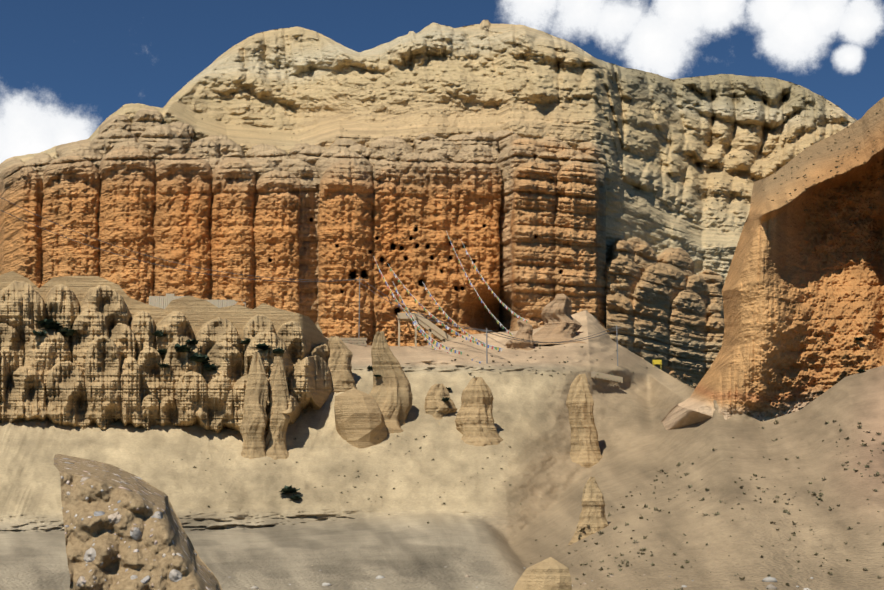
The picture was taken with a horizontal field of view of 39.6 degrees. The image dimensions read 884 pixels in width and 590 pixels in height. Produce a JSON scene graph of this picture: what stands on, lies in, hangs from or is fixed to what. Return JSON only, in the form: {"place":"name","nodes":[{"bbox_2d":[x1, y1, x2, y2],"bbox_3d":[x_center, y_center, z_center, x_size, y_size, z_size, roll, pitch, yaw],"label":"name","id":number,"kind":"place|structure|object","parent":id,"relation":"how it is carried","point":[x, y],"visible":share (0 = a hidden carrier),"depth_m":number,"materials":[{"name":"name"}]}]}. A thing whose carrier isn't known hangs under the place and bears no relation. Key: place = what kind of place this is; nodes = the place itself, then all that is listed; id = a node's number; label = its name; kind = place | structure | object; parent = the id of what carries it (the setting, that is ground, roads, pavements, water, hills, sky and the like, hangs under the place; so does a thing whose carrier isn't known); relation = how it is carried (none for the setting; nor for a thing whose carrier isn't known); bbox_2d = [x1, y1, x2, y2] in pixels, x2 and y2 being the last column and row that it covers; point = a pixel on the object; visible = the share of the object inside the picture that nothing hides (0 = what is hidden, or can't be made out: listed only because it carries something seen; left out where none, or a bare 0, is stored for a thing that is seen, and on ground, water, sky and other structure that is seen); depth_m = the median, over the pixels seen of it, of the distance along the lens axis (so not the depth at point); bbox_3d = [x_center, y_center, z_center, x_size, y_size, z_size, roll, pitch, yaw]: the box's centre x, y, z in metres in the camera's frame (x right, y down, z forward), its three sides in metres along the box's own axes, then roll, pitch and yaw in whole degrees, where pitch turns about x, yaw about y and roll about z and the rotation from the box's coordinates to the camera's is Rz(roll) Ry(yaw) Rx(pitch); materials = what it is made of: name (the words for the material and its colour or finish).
{"place":"outdoors","nodes":[
{"label":"outdoors","id":0,"kind":"place"},
{"bbox_2d":[0,20,856,388],"bbox_3d":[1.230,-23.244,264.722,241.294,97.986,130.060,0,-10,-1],"label":"cliff terrain","id":1,"kind":"structure","parent":0,"point":[310,198],"depth_m":211.42,"materials":[{"name":"orange stone"}]},
{"bbox_2d":[0,310,883,589],"bbox_3d":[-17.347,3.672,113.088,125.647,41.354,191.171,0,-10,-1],"label":"terrain","id":2,"kind":"structure","parent":0,"point":[482,529],"depth_m":110.40,"materials":[{"name":"beige sand"}]},
{"bbox_2d":[54,454,221,589],"bbox_3d":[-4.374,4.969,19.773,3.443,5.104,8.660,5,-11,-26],"label":"boulder","id":3,"kind":"object","parent":2,"relation":"on","point":[124,530],"visible":1,"depth_m":19.26,"materials":[{"name":"brown stone"}]},
{"bbox_2d":[0,271,331,433],"bbox_3d":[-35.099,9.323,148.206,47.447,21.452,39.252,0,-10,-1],"label":"hoodoo wall","id":4,"kind":"structure","parent":2,"relation":"on","point":[101,369],"depth_m":133.12,"materials":[{"name":"beige stone"}]},
{"bbox_2d":[149,294,245,308],"bbox_3d":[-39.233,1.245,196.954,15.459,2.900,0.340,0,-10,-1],"label":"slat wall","id":5,"kind":"structure","parent":2,"relation":"on","point":[162,302],"depth_m":196.82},
{"bbox_2d":[240,352,267,458],"bbox_3d":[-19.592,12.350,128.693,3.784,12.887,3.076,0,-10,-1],"label":"hoodoo","id":6,"kind":"object","parent":2,"relation":"on","point":[253,425],"visible":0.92,"depth_m":128.01,"materials":[{"name":"beige stone"}]},
{"bbox_2d":[265,356,290,459],"bbox_3d":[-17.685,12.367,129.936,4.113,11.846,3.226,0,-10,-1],"label":"hoodoo","id":7,"kind":"object","parent":2,"relation":"on","point":[275,439],"visible":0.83,"depth_m":129.32,"materials":[{"name":"beige stone"}]},
{"bbox_2d":[0,197,620,342],"bbox_3d":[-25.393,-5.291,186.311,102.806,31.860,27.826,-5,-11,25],"label":"power lines","id":8,"kind":"object","parent":2,"relation":"on","point":[311,281],"visible":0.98,"depth_m":195.16,"materials":[{"name":"metal"}]},
{"bbox_2d":[327,336,356,392],"bbox_3d":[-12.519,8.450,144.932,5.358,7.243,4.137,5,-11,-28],"label":"hoodoo","id":9,"kind":"object","parent":2,"relation":"on","point":[339,363],"visible":0.77,"depth_m":143.98,"materials":[{"name":"beige stone"}]},
{"bbox_2d":[327,338,366,346],"bbox_3d":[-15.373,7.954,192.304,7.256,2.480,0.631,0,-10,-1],"label":"terrace stone wall","id":10,"kind":"structure","parent":2,"relation":"on","point":[358,341],"depth_m":192.21,"materials":[{"name":"beige stone"}]},
{"bbox_2d":[334,388,387,447],"bbox_3d":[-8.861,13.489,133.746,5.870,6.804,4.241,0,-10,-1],"label":"boulder","id":11,"kind":"object","parent":2,"relation":"on","point":[359,421],"visible":0.83,"depth_m":132.27,"materials":[{"name":"beige stone"}]},
{"bbox_2d":[369,331,412,432],"bbox_3d":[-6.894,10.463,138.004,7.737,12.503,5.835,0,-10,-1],"label":"hoodoo","id":12,"kind":"object","parent":2,"relation":"on","point":[391,393],"visible":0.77,"depth_m":137.23,"materials":[{"name":"beige stone"}]},
{"bbox_2d":[397,313,453,346],"bbox_3d":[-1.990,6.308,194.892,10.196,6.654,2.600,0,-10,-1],"label":"cave stairs","id":13,"kind":"structure","parent":2,"relation":"on","point":[436,331],"depth_m":193.95,"materials":[{"name":"wood"}]},
{"bbox_2d":[424,384,456,424],"bbox_3d":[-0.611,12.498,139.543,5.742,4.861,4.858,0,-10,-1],"label":"hoodoo","id":14,"kind":"object","parent":2,"relation":"on","point":[436,407],"visible":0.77,"depth_m":138.99,"materials":[{"name":"beige stone"}]},
{"bbox_2d":[30,318,865,499],"bbox_3d":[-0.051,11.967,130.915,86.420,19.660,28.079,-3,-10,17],"label":"shrubs","id":15,"kind":"object","parent":2,"relation":"on","point":[67,332],"visible":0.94,"depth_m":132.56,"materials":[{"name":"plant"}]},
{"bbox_2d":[374,231,527,361],"bbox_3d":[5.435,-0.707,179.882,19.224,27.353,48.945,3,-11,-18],"label":"prayer flag strings","id":16,"kind":"object","parent":2,"relation":"on","point":[446,314],"visible":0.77,"depth_m":185.85},
{"bbox_2d":[376,244,525,353],"bbox_3d":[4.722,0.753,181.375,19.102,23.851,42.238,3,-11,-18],"label":"prayer flags","id":17,"kind":"object","parent":2,"relation":"on","point":[450,320],"visible":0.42,"depth_m":185.65},
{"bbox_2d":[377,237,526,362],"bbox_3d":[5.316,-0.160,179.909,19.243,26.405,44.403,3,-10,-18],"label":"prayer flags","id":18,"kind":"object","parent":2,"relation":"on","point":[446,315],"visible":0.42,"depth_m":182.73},
{"bbox_2d":[455,377,503,446],"bbox_3d":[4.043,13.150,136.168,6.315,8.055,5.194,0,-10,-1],"label":"hoodoo","id":19,"kind":"object","parent":2,"relation":"on","point":[474,422],"visible":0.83,"depth_m":135.24,"materials":[{"name":"beige stone"}]},
{"bbox_2d":[357,278,617,365],"bbox_3d":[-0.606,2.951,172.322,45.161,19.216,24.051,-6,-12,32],"label":"utility poles","id":20,"kind":"object","parent":2,"relation":"on","point":[359,279],"visible":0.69,"depth_m":169.87,"materials":[{"name":"wood"}]},
{"bbox_2d":[505,319,533,350],"bbox_3d":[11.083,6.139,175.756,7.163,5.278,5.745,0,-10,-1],"label":"rock formation","id":21,"kind":"object","parent":2,"relation":"on","point":[525,331],"visible":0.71,"depth_m":174.88,"materials":[{"name":"beige stone"}]},
{"bbox_2d":[228,565,813,589],"bbox_3d":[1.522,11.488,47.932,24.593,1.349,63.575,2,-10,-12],"label":"stones","id":22,"kind":"object","parent":2,"relation":"on","point":[769,579],"visible":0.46,"depth_m":46.62,"materials":[{"name":"beige stone"}]},
{"bbox_2d":[169,31,883,589],"bbox_3d":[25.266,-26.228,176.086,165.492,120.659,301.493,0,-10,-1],"label":"scrub tufts","id":23,"kind":"object","parent":2,"relation":"on","point":[733,437],"visible":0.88,"depth_m":86.18,"materials":[{"name":"brown plant"}]},
{"bbox_2d":[513,557,571,589],"bbox_3d":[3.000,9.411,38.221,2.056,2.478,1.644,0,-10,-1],"label":"rock pillar","id":24,"kind":"structure","parent":2,"relation":"on","point":[550,573],"depth_m":37.80,"materials":[{"name":"beige stone"}]},
{"bbox_2d":[532,294,586,344],"bbox_3d":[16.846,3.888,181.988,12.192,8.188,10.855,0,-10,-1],"label":"rock formation","id":25,"kind":"object","parent":2,"relation":"on","point":[561,323],"visible":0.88,"depth_m":181.53,"materials":[{"name":"beige stone"}]},
{"bbox_2d":[566,374,601,467],"bbox_3d":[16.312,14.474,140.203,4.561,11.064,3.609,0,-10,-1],"label":"pillar","id":26,"kind":"structure","parent":2,"relation":"on","point":[585,452],"depth_m":139.57,"materials":[{"name":"beige stone"}]},
{"bbox_2d":[568,477,607,544],"bbox_3d":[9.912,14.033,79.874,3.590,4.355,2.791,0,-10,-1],"label":"outcrop","id":27,"kind":"object","parent":2,"relation":"on","point":[592,515],"visible":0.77,"depth_m":79.25,"materials":[{"name":"beige stone"}]},
{"bbox_2d":[591,371,622,382],"bbox_3d":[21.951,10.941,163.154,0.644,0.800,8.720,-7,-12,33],"label":"path wall","id":28,"kind":"structure","parent":2,"relation":"on","point":[610,377],"depth_m":162.62,"materials":[{"name":"beige stone"}]},
{"bbox_2d":[652,360,661,366],"bbox_3d":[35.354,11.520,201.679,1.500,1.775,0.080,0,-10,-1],"label":"yellow sign","id":29,"kind":"object","parent":2,"relation":"on","point":[657,361],"visible":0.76,"depth_m":201.73,"materials":[{"name":"yellow metal"}]},
{"bbox_2d":[0,0,883,163],"label":"sky","id":30,"kind":"structure","parent":0,"point":[66,66],"materials":[{"name":"blue"}]},
{"bbox_2d":[661,97,883,429],"bbox_3d":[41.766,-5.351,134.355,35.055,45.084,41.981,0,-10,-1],"label":"cliff","id":31,"kind":"structure","parent":0,"point":[803,300],"depth_m":122.87,"materials":[{"name":"orange stone"}]}
]}

